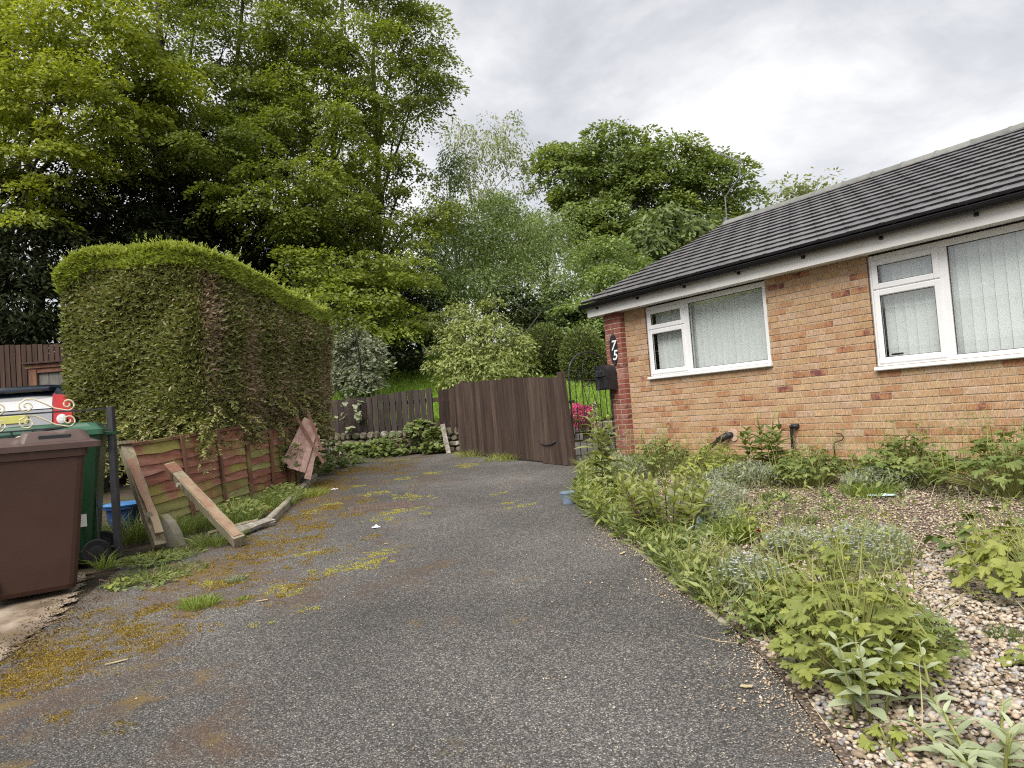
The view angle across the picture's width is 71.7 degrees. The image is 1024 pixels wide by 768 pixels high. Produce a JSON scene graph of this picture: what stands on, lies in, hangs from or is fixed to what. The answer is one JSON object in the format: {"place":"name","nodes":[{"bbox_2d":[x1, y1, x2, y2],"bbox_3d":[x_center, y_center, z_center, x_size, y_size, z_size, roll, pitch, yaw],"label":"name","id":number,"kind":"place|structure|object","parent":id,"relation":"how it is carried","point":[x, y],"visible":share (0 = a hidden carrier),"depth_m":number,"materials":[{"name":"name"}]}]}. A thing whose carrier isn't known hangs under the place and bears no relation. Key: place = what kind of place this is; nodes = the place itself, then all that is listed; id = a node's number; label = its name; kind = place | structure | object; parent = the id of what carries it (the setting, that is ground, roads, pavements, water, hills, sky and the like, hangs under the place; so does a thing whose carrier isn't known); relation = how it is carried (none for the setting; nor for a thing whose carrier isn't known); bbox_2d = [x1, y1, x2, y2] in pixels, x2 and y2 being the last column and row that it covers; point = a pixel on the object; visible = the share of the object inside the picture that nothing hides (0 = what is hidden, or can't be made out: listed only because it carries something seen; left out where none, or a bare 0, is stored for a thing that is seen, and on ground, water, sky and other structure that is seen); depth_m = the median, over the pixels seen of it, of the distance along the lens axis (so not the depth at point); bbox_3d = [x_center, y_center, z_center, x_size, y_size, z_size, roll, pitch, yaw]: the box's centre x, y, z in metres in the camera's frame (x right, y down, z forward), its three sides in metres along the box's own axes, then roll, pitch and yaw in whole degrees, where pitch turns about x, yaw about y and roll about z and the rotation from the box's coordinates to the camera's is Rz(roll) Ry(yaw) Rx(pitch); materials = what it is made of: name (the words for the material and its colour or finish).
{"place":"outdoors","nodes":[
{"label":"outdoors","id":0,"kind":"place"},
{"bbox_2d":[0,442,843,767],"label":"driveway","id":1,"kind":"structure","parent":0,"point":[598,650],"depth_m":3.29,"materials":[{"name":"asphalt"}]},
{"bbox_2d":[0,571,95,660],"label":"concrete slab","id":2,"kind":"structure","parent":1,"relation":"on","point":[19,607],"depth_m":4.54,"materials":[{"name":"concrete"}]},
{"bbox_2d":[0,429,101,600],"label":"wheelie bin","id":3,"kind":"object","parent":2,"relation":"on","point":[43,520],"visible":1,"depth_m":4.83,"materials":[{"name":"brown plastic"}]},
{"bbox_2d":[0,567,128,674],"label":"soil crumbs","id":4,"kind":"object","parent":1,"relation":"on","point":[34,635],"visible":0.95,"depth_m":4.29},
{"bbox_2d":[99,569,192,591],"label":"weed","id":5,"kind":"object","parent":1,"relation":"on","point":[129,582],"visible":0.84,"depth_m":5.06,"materials":[{"name":"green plant"}]},
{"bbox_2d":[109,549,191,567],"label":"weed","id":6,"kind":"object","parent":1,"relation":"on","point":[129,560],"visible":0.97,"depth_m":5.70,"materials":[{"name":"green plant"}]},
{"bbox_2d":[108,557,210,583],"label":"grass tuft","id":7,"kind":"object","parent":1,"relation":"on","point":[161,567],"visible":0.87,"depth_m":5.35,"materials":[{"name":"green plant"}]},
{"bbox_2d":[175,591,224,610],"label":"grass tuft","id":8,"kind":"object","parent":1,"relation":"on","point":[195,603],"visible":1,"depth_m":4.40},
{"bbox_2d":[0,461,406,735],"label":"golden moss","id":9,"kind":"object","parent":1,"relation":"on","point":[139,627],"visible":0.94,"depth_m":4.13,"materials":[{"name":"plant"}]},
{"bbox_2d":[164,462,245,547],"bbox_3d":[-2.906,1.091,6.580,1.545,0.737,0.172,-6,-3,44],"label":"fallen post","id":10,"kind":"object","parent":1,"relation":"on","point":[210,510],"visible":1,"depth_m":6.48,"materials":[{"name":"wood"}]},
{"bbox_2d":[282,412,324,479],"bbox_3d":[-2.825,0.833,9.505,0.549,0.902,0.410,-4,-2,-24],"label":"broken panel","id":11,"kind":"object","parent":1,"relation":"on","point":[307,437],"visible":0.98,"depth_m":9.51,"materials":[{"name":"wood"}]},
{"bbox_2d":[191,451,535,627],"bbox_3d":[-1.244,1.292,8.549,3.201,0.435,9.291,-4,-2,0],"label":"lime moss","id":12,"kind":"object","parent":1,"relation":"on","point":[352,568],"visible":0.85,"depth_m":5.53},
{"bbox_2d":[348,500,412,514],"bbox_3d":[-1.403,1.310,7.562,0.660,0.043,0.500,-4,-2,-12],"label":"manhole cover","id":13,"kind":"object","parent":1,"relation":"on","point":[366,508],"visible":1,"depth_m":7.50,"materials":[{"name":"metal"}]},
{"bbox_2d":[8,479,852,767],"bbox_3d":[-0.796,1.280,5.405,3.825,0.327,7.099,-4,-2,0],"label":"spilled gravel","id":14,"kind":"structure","parent":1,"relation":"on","point":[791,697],"depth_m":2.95,"materials":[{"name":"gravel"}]},
{"bbox_2d":[455,371,577,465],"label":"board gate","id":15,"kind":"structure","parent":1,"relation":"on","point":[526,418],"depth_m":10.74,"materials":[{"name":"brown wood"}]},
{"bbox_2d":[11,342,844,767],"bbox_3d":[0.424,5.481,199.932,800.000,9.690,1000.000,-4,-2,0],"label":"ground","id":16,"kind":"structure","parent":0,"point":[137,546],"depth_m":6.46,"materials":[{"name":"soil"}]},
{"bbox_2d":[0,343,66,387],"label":"slat fence","id":17,"kind":"object","parent":16,"relation":"on","point":[14,372],"visible":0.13,"depth_m":12.62,"materials":[{"name":"wood"}]},
{"bbox_2d":[0,422,120,564],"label":"wheelie bin","id":18,"kind":"object","parent":16,"relation":"on","point":[93,478],"visible":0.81,"depth_m":5.76,"materials":[{"name":"green plastic"}]},
{"bbox_2d":[0,399,122,563],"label":"drive gate","id":19,"kind":"structure","parent":16,"relation":"on","point":[114,484],"depth_m":5.85,"materials":[{"name":"black metal"}]},
{"bbox_2d":[0,384,124,488],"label":"parked car","id":20,"kind":"object","parent":16,"relation":"on","point":[11,398],"visible":0.14,"depth_m":10.15,"materials":[{"name":"paint"}]},
{"bbox_2d":[0,159,130,356],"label":"yew tree","id":21,"kind":"object","parent":16,"relation":"on","point":[39,326],"visible":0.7,"depth_m":14.06,"materials":[{"name":"green plant"}]},
{"bbox_2d":[20,360,128,484],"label":"garden shed","id":22,"kind":"structure","parent":16,"relation":"on","point":[44,372],"depth_m":11.97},
{"bbox_2d":[0,0,214,343],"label":"sycamore tree","id":23,"kind":"object","parent":16,"relation":"on","point":[68,77],"visible":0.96,"depth_m":14.80,"materials":[{"name":"green plant"}]},
{"bbox_2d":[103,500,140,530],"bbox_3d":[-3.858,1.342,7.067,0.390,0.335,0.384,-4,-2,0],"label":"blue tub","id":24,"kind":"object","parent":16,"relation":"on","point":[127,507],"visible":0.48,"depth_m":6.95,"materials":[{"name":"plastic"}]},
{"bbox_2d":[19,153,241,304],"bbox_3d":[-8.998,-2.220,16.786,5.178,6.860,4.164,-4,-2,0],"label":"yew tree","id":25,"kind":"object","parent":16,"relation":"on","point":[144,217],"visible":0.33,"depth_m":16.35,"materials":[{"name":"green plant"}]},
{"bbox_2d":[101,508,176,545],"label":"grass tuft","id":26,"kind":"object","parent":16,"relation":"on","point":[129,536],"visible":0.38,"depth_m":6.59,"materials":[{"name":"green plant"}]},
{"bbox_2d":[117,440,166,549],"bbox_3d":[-3.404,0.994,6.442,0.216,0.975,0.864,-3,-3,-42],"label":"leaning post","id":27,"kind":"object","parent":16,"relation":"on","point":[148,512],"visible":0.97,"depth_m":6.37,"materials":[{"name":"wood"}]},
{"bbox_2d":[158,514,185,546],"bbox_3d":[-3.097,1.325,6.420,0.245,0.298,0.070,-4,-2,0],"label":"stone slab","id":28,"kind":"object","parent":16,"relation":"on","point":[173,533],"depth_m":6.39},
{"bbox_2d":[38,0,321,246],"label":"sycamore tree","id":29,"kind":"object","parent":16,"relation":"on","point":[175,146],"visible":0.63,"depth_m":17.38,"materials":[{"name":"green plant"}]},
{"bbox_2d":[48,234,348,485],"bbox_3d":[-3.935,-0.048,9.527,2.432,3.339,3.597,-5,-2,14],"label":"clipped hedge","id":30,"kind":"object","parent":16,"relation":"on","point":[170,338],"visible":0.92,"depth_m":8.31,"materials":[{"name":"green plant"}]},
{"bbox_2d":[132,419,299,535],"bbox_3d":[-3.305,0.997,8.343,0.180,1.096,2.999,-5,-2,13],"label":"lap panel fence","id":31,"kind":"object","parent":16,"relation":"on","point":[242,470],"visible":0.69,"depth_m":8.04,"materials":[{"name":"wood"}]},
{"bbox_2d":[181,525,251,548],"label":"grass tuft","id":32,"kind":"object","parent":16,"relation":"on","point":[202,541],"visible":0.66,"depth_m":6.20,"materials":[{"name":"green plant"}]},
{"bbox_2d":[97,92,338,289],"bbox_3d":[-8.075,-4.046,19.773,5.257,9.404,6.938,-2,-3,-43],"label":"yew tree","id":33,"kind":"object","parent":16,"relation":"on","point":[262,264],"visible":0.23,"depth_m":18.35,"materials":[{"name":"green plant"}]},
{"bbox_2d":[179,505,267,529],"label":"grass tuft","id":34,"kind":"object","parent":16,"relation":"on","point":[236,520],"visible":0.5,"depth_m":7.13,"materials":[{"name":"green plant"}]},
{"bbox_2d":[201,496,272,519],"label":"weed","id":35,"kind":"object","parent":16,"relation":"on","point":[238,505],"visible":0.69,"depth_m":7.47,"materials":[{"name":"green plant"}]},
{"bbox_2d":[313,438,368,473],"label":"nettle","id":36,"kind":"object","parent":16,"relation":"on","point":[331,466],"visible":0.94,"depth_m":11.51,"materials":[{"name":"green plant"}]},
{"bbox_2d":[293,0,472,369],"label":"sycamore tree","id":37,"kind":"object","parent":16,"relation":"on","point":[437,83],"visible":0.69,"depth_m":20.53,"materials":[{"name":"green plant"}]},
{"bbox_2d":[316,427,459,455],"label":"stone wall","id":38,"kind":"structure","parent":16,"relation":"on","point":[453,438],"depth_m":13.39,"materials":[{"name":"stone"}]},
{"bbox_2d":[331,388,439,434],"bbox_3d":[-2.913,0.801,13.736,3.459,1.191,0.128,-5,-2,20],"label":"picket fence","id":39,"kind":"object","parent":38,"relation":"on","point":[416,403],"visible":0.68,"depth_m":13.50,"materials":[{"name":"wood"}]},
{"bbox_2d":[334,418,446,458],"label":"bramble","id":40,"kind":"object","parent":38,"relation":"on","point":[365,451],"visible":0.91,"depth_m":13.01,"materials":[{"name":"green plant"}]},
{"bbox_2d":[432,385,457,431],"bbox_3d":[-1.211,0.459,13.003,0.872,0.878,0.114,-6,-2,30],"label":"short fence","id":41,"kind":"object","parent":38,"relation":"on","point":[446,399],"visible":0.61,"depth_m":12.97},
{"bbox_2d":[405,141,543,343],"bbox_3d":[-1.103,-4.440,22.130,3.624,6.877,5.184,-5,-2,25],"label":"birch tree","id":42,"kind":"object","parent":16,"relation":"on","point":[472,234],"visible":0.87,"depth_m":22.02,"materials":[{"name":"green plant"}]},
{"bbox_2d":[407,188,568,345],"bbox_3d":[-0.957,-4.525,27.387,7.049,6.396,3.960,-3,-2,-26],"label":"ash tree","id":43,"kind":"object","parent":16,"relation":"on","point":[500,259],"visible":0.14,"depth_m":27.15,"materials":[{"name":"green plant"}]},
{"bbox_2d":[436,109,546,344],"bbox_3d":[-0.712,-6.755,29.845,4.620,10.577,4.325,-4,-2,0],"label":"birch tree","id":44,"kind":"object","parent":16,"relation":"on","point":[497,147],"visible":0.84,"depth_m":30.26,"materials":[{"name":"green plant"}]},
{"bbox_2d":[471,203,611,332],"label":"willow tree","id":45,"kind":"object","parent":16,"relation":"on","point":[547,245],"visible":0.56,"depth_m":23.29,"materials":[{"name":"green plant"}]},
{"bbox_2d":[513,116,772,291],"bbox_3d":[5.749,-6.534,29.890,11.035,10.080,5.682,-4,-2,0],"label":"sycamore tree","id":46,"kind":"object","parent":16,"relation":"on","point":[635,180],"visible":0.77,"depth_m":29.38,"materials":[{"name":"green plant"}]},
{"bbox_2d":[578,122,1023,477],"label":"bungalow","id":47,"kind":"object","parent":16,"relation":"on","point":[864,302],"visible":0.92,"depth_m":7.82,"materials":[{"name":"orange brick"}]},
{"bbox_2d":[568,351,615,455],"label":"iron gate","id":48,"kind":"structure","parent":47,"relation":"attached to","point":[571,401],"depth_m":10.19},
{"bbox_2d":[595,365,617,390],"bbox_3d":[1.385,-0.098,10.525,0.237,0.370,0.262,-3,-3,-34],"label":"mailbox","id":49,"kind":"object","parent":47,"relation":"attached to","point":[608,378],"visible":0.89,"depth_m":10.44,"materials":[{"name":"black metal"}]},
{"bbox_2d":[644,281,772,379],"bbox_3d":[2.531,-0.648,9.270,0.225,1.027,2.035,-3,-3,-34],"label":"window","id":50,"kind":"structure","parent":47,"relation":"in","point":[727,329],"depth_m":9.27,"materials":[{"name":"plastic"}]},
{"bbox_2d":[866,222,1023,370],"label":"window","id":51,"kind":"structure","parent":47,"relation":"in","point":[924,285],"depth_m":6.78,"materials":[{"name":"plastic"}]},
{"bbox_2d":[766,166,845,205],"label":"whitebeam tree","id":52,"kind":"object","parent":16,"relation":"on","point":[788,192],"visible":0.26,"depth_m":36.01,"materials":[{"name":"green plant"}]},
{"bbox_2d":[332,349,611,427],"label":"lawn","id":53,"kind":"structure","parent":0,"point":[483,374],"depth_m":17.61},
{"bbox_2d":[181,0,413,290],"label":"sycamore tree","id":54,"kind":"object","parent":53,"relation":"on","point":[294,223],"visible":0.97,"depth_m":18.14,"materials":[{"name":"green plant"}]},
{"bbox_2d":[208,99,454,353],"bbox_3d":[-5.940,-5.168,21.875,8.734,9.480,5.410,-6,-2,30],"label":"yew tree","id":55,"kind":"object","parent":53,"relation":"on","point":[409,297],"visible":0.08,"depth_m":20.97,"materials":[{"name":"green plant"}]},
{"bbox_2d":[267,243,442,352],"bbox_3d":[-3.414,-1.232,16.337,3.760,4.324,3.083,-3,-3,-41],"label":"sycamore tree","id":56,"kind":"object","parent":53,"relation":"on","point":[380,301],"visible":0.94,"depth_m":16.28,"materials":[{"name":"green plant"}]},
{"bbox_2d":[325,315,398,418],"bbox_3d":[-3.155,-0.278,14.924,1.872,2.360,2.414,-6,-2,33],"label":"variegated shrub","id":57,"kind":"object","parent":53,"relation":"on","point":[346,379],"visible":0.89,"depth_m":14.47,"materials":[{"name":"green plant"}]},
{"bbox_2d":[349,308,447,379],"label":"laurel shrub","id":58,"kind":"object","parent":53,"relation":"on","point":[414,362],"visible":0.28,"depth_m":18.42,"materials":[{"name":"green plant"}]},
{"bbox_2d":[412,294,543,391],"bbox_3d":[-0.782,-0.925,16.939,3.305,2.556,3.095,-4,-2,0],"label":"pale shrub","id":59,"kind":"object","parent":53,"relation":"on","point":[495,360],"visible":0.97,"depth_m":16.58,"materials":[{"name":"green plant"}]},
{"bbox_2d":[473,282,607,362],"bbox_3d":[1.277,-1.689,20.600,5.293,3.021,2.374,-6,-2,30],"label":"ivy bush","id":60,"kind":"object","parent":53,"relation":"on","point":[533,307],"visible":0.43,"depth_m":20.68,"materials":[{"name":"green plant"}]},
{"bbox_2d":[521,322,564,375],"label":"topiary dome","id":61,"kind":"structure","parent":53,"relation":"on","point":[547,337],"depth_m":17.79,"materials":[{"name":"green plant"}]},
{"bbox_2d":[558,326,607,382],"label":"topiary dome","id":62,"kind":"structure","parent":53,"relation":"on","point":[577,340],"depth_m":17.24,"materials":[{"name":"green plant"}]},
{"bbox_2d":[544,228,656,353],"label":"hawthorn tree","id":63,"kind":"object","parent":53,"relation":"on","point":[600,272],"visible":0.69,"depth_m":20.50,"materials":[{"name":"green plant"}]},
{"bbox_2d":[596,201,738,288],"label":"chestnut tree","id":64,"kind":"object","parent":53,"relation":"on","point":[656,237],"visible":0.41,"depth_m":24.89,"materials":[{"name":"green plant"}]},
{"bbox_2d":[0,0,1023,358],"label":"sky","id":65,"kind":"structure","parent":0,"point":[859,87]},
{"bbox_2d":[582,454,1023,767],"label":"gravel bed","id":66,"kind":"object","parent":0,"point":[842,753],"visible":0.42,"depth_m":3.59,"materials":[{"name":"gravel"}]},
{"bbox_2d":[571,411,630,493],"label":"spear plant","id":67,"kind":"object","parent":66,"relation":"on","point":[601,456],"visible":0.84,"depth_m":6.89,"materials":[{"name":"green plant"}]},
{"bbox_2d":[623,420,692,476],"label":"leafy plant","id":68,"kind":"object","parent":66,"relation":"on","point":[662,459],"visible":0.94,"depth_m":8.06,"materials":[{"name":"green plant"}]},
{"bbox_2d":[616,467,716,536],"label":"spear plant","id":69,"kind":"object","parent":66,"relation":"on","point":[698,496],"visible":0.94,"depth_m":5.12,"materials":[{"name":"green plant"}]},
{"bbox_2d":[632,509,713,554],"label":"leafy plant","id":70,"kind":"object","parent":66,"relation":"on","point":[682,533],"visible":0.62,"depth_m":4.67,"materials":[{"name":"green plant"}]},
{"bbox_2d":[671,528,741,587],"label":"leafy plant","id":71,"kind":"object","parent":66,"relation":"on","point":[714,554],"visible":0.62,"depth_m":3.88,"materials":[{"name":"green plant"}]},
{"bbox_2d":[662,477,753,513],"bbox_3d":[1.623,0.945,5.962,0.739,0.359,0.814,-4,-2,0],"label":"forget me not","id":72,"kind":"object","parent":66,"relation":"on","point":[717,495],"visible":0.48,"depth_m":5.85,"materials":[{"name":"grey plant"}]},
{"bbox_2d":[688,499,744,532],"bbox_3d":[1.488,0.975,5.208,0.436,0.271,0.468,-6,-3,40],"label":"forget me not","id":73,"kind":"object","parent":66,"relation":"on","point":[721,511],"visible":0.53,"depth_m":5.16,"materials":[{"name":"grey plant"}]},
{"bbox_2d":[670,428,762,483],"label":"leafy plant","id":74,"kind":"object","parent":66,"relation":"on","point":[698,459],"visible":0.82,"depth_m":7.31,"materials":[{"name":"green plant"}]},
{"bbox_2d":[692,505,768,545],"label":"grass tuft","id":75,"kind":"object","parent":66,"relation":"on","point":[725,528],"visible":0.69,"depth_m":4.87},
{"bbox_2d":[702,458,787,489],"bbox_3d":[2.270,0.895,6.972,0.888,0.324,0.556,-4,-2,0],"label":"forget me not","id":76,"kind":"object","parent":66,"relation":"on","point":[745,474],"visible":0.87,"depth_m":6.89,"materials":[{"name":"grey plant"}]},
{"bbox_2d":[705,544,788,606],"bbox_3d":[1.240,0.994,3.703,0.450,0.333,0.456,-6,-2,30],"label":"forget me not","id":77,"kind":"object","parent":66,"relation":"on","point":[761,575],"visible":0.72,"depth_m":3.66,"materials":[{"name":"grey plant"}]},
{"bbox_2d":[726,489,773,541],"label":"leafy plant","id":78,"kind":"object","parent":66,"relation":"on","point":[753,518],"visible":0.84,"depth_m":4.86,"materials":[{"name":"green plant"}]},
{"bbox_2d":[718,552,795,635],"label":"leafy plant","id":79,"kind":"object","parent":66,"relation":"on","point":[751,606],"visible":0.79,"depth_m":3.23,"materials":[{"name":"green plant"}]},
{"bbox_2d":[734,407,793,479],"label":"spear plant","id":80,"kind":"object","parent":66,"relation":"on","point":[761,441],"visible":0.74,"depth_m":7.29,"materials":[{"name":"green plant"}]},
{"bbox_2d":[761,519,829,560],"bbox_3d":[1.796,0.984,4.502,0.455,0.266,0.448,-4,-2,0],"label":"forget me not","id":81,"kind":"object","parent":66,"relation":"on","point":[802,534],"visible":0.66,"depth_m":4.47,"materials":[{"name":"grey plant"}]},
{"bbox_2d":[571,441,1022,643],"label":"pale seedlings","id":82,"kind":"object","parent":66,"relation":"on","point":[718,602],"visible":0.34,"depth_m":4.46,"materials":[{"name":"green plant"}]},
{"bbox_2d":[571,446,1023,727],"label":"seedlings","id":83,"kind":"object","parent":66,"relation":"on","point":[667,550],"visible":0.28,"depth_m":5.21,"materials":[{"name":"green plant"}]},
{"bbox_2d":[575,452,1023,767],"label":"grey seedlings","id":84,"kind":"object","parent":66,"relation":"on","point":[890,756],"visible":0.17,"depth_m":4.76,"materials":[{"name":"green plant"}]},
{"bbox_2d":[583,452,1023,744],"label":"dead stalks","id":85,"kind":"object","parent":66,"relation":"on","point":[994,734],"visible":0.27,"depth_m":3.52,"materials":[{"name":"plant"}]},
{"bbox_2d":[585,463,1023,574],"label":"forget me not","id":86,"kind":"object","parent":66,"relation":"on","point":[911,526],"visible":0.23,"depth_m":5.52,"materials":[{"name":"plant"}]},
{"bbox_2d":[761,427,857,486],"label":"leafy plant","id":87,"kind":"object","parent":66,"relation":"on","point":[798,466],"visible":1,"depth_m":6.74,"materials":[{"name":"green plant"}]},
{"bbox_2d":[752,494,937,640],"bbox_3d":[1.463,0.819,3.187,0.779,0.599,0.856,-4,-2,0],"label":"leafy plant","id":88,"kind":"object","parent":66,"relation":"on","point":[782,597],"visible":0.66,"depth_m":3.16,"materials":[{"name":"green plant"}]},
{"bbox_2d":[678,541,1023,767],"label":"pebbles","id":89,"kind":"object","parent":66,"relation":"on","point":[984,703],"visible":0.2,"depth_m":2.64,"materials":[{"name":"gravel"}]},
{"bbox_2d":[765,535,952,699],"bbox_3d":[1.294,0.853,2.716,0.601,0.565,0.697,-4,-2,0],"label":"leafy plant","id":90,"kind":"object","parent":66,"relation":"on","point":[882,616],"visible":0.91,"depth_m":2.61,"materials":[{"name":"green plant"}]},
{"bbox_2d":[807,513,917,576],"bbox_3d":[2.034,0.921,4.115,0.584,0.360,0.576,-4,-2,0],"label":"forget me not","id":91,"kind":"object","parent":66,"relation":"on","point":[894,537],"visible":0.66,"depth_m":4.02,"materials":[{"name":"grey plant"}]},
{"bbox_2d":[819,610,910,725],"bbox_3d":[1.200,0.973,2.418,0.303,0.339,0.236,-3,-3,-42],"label":"rose campion","id":92,"kind":"object","parent":66,"relation":"on","point":[864,700],"visible":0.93,"depth_m":2.41,"materials":[{"name":"plant"}]},
{"bbox_2d":[832,475,904,497],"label":"grass tuft","id":93,"kind":"object","parent":66,"relation":"on","point":[863,490],"visible":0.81,"depth_m":6.08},
{"bbox_2d":[837,460,931,491],"bbox_3d":[3.330,0.827,6.320,0.822,0.312,0.536,-4,-2,0],"label":"forget me not","id":94,"kind":"object","parent":66,"relation":"on","point":[855,476],"visible":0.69,"depth_m":6.22,"materials":[{"name":"grey plant"}]},
{"bbox_2d":[856,719,918,760],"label":"leafy plant","id":95,"kind":"object","parent":66,"relation":"on","point":[899,736],"visible":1,"depth_m":2.23,"materials":[{"name":"green plant"}]},
{"bbox_2d":[834,408,973,487],"bbox_3d":[3.550,0.575,6.451,0.977,0.708,0.856,-4,-2,-20],"label":"leafy plant","id":96,"kind":"object","parent":66,"relation":"on","point":[890,455],"visible":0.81,"depth_m":6.32,"materials":[{"name":"green plant"}]},
{"bbox_2d":[886,588,972,659],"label":"leafy plant","id":97,"kind":"object","parent":66,"relation":"on","point":[928,626],"visible":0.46,"depth_m":2.75,"materials":[{"name":"green plant"}]},
{"bbox_2d":[905,638,959,712],"bbox_3d":[1.419,0.997,2.409,0.105,0.259,0.133,-3,-3,-36],"label":"rose campion","id":98,"kind":"object","parent":66,"relation":"on","point":[926,675],"visible":0.9,"depth_m":2.41,"materials":[{"name":"green plant"}]},
{"bbox_2d":[895,691,1023,767],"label":"rose campion","id":99,"kind":"object","parent":66,"relation":"on","point":[989,754],"visible":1,"depth_m":2.10,"materials":[{"name":"plant"}]},
{"bbox_2d":[909,402,1023,498],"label":"leafy plant","id":100,"kind":"object","parent":66,"relation":"on","point":[1002,467],"visible":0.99,"depth_m":5.71,"materials":[{"name":"green plant"}]},
{"bbox_2d":[922,481,1023,556],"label":"leafy plant","id":101,"kind":"object","parent":66,"relation":"on","point":[962,533],"visible":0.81,"depth_m":4.16,"materials":[{"name":"green plant"}]},
{"bbox_2d":[943,498,1023,598],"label":"leafy plant","id":102,"kind":"object","parent":66,"relation":"on","point":[1004,565],"visible":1,"depth_m":3.50,"materials":[{"name":"green plant"}]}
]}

